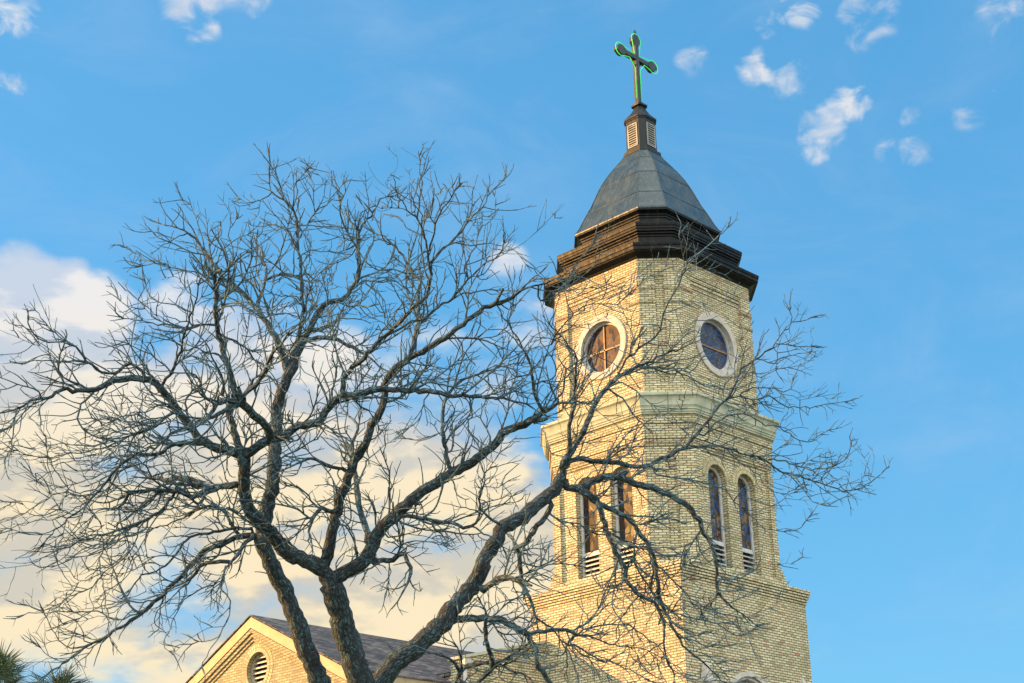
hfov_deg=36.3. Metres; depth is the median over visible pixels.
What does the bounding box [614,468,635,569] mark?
lancet window
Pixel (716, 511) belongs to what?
lancet window
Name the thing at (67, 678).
fan palm
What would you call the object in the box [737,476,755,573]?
lancet window
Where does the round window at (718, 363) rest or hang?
in the church tower
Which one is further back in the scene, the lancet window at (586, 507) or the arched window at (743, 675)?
the lancet window at (586, 507)
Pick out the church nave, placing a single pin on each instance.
(536, 677)
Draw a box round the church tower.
[524,30,811,682]
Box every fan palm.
[0,637,35,682]
[25,661,92,682]
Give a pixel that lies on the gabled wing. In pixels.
(255, 649)
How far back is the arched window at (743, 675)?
39.15 m
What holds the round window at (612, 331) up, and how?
in the church tower
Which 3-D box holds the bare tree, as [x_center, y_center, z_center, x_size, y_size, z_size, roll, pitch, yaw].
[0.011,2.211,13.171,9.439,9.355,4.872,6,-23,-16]
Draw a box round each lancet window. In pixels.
[580,484,599,577]
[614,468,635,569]
[708,466,726,566]
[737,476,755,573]
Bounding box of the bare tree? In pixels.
[0,139,891,682]
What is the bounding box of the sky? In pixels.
[0,0,1023,682]
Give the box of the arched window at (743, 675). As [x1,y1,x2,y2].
[730,672,765,682]
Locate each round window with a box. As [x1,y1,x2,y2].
[576,314,626,379]
[695,312,737,376]
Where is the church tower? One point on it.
(645, 193)
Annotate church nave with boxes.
[436,640,545,682]
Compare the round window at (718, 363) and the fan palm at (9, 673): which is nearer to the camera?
the fan palm at (9, 673)
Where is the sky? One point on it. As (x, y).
(868, 155)
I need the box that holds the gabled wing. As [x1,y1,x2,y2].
[185,615,474,682]

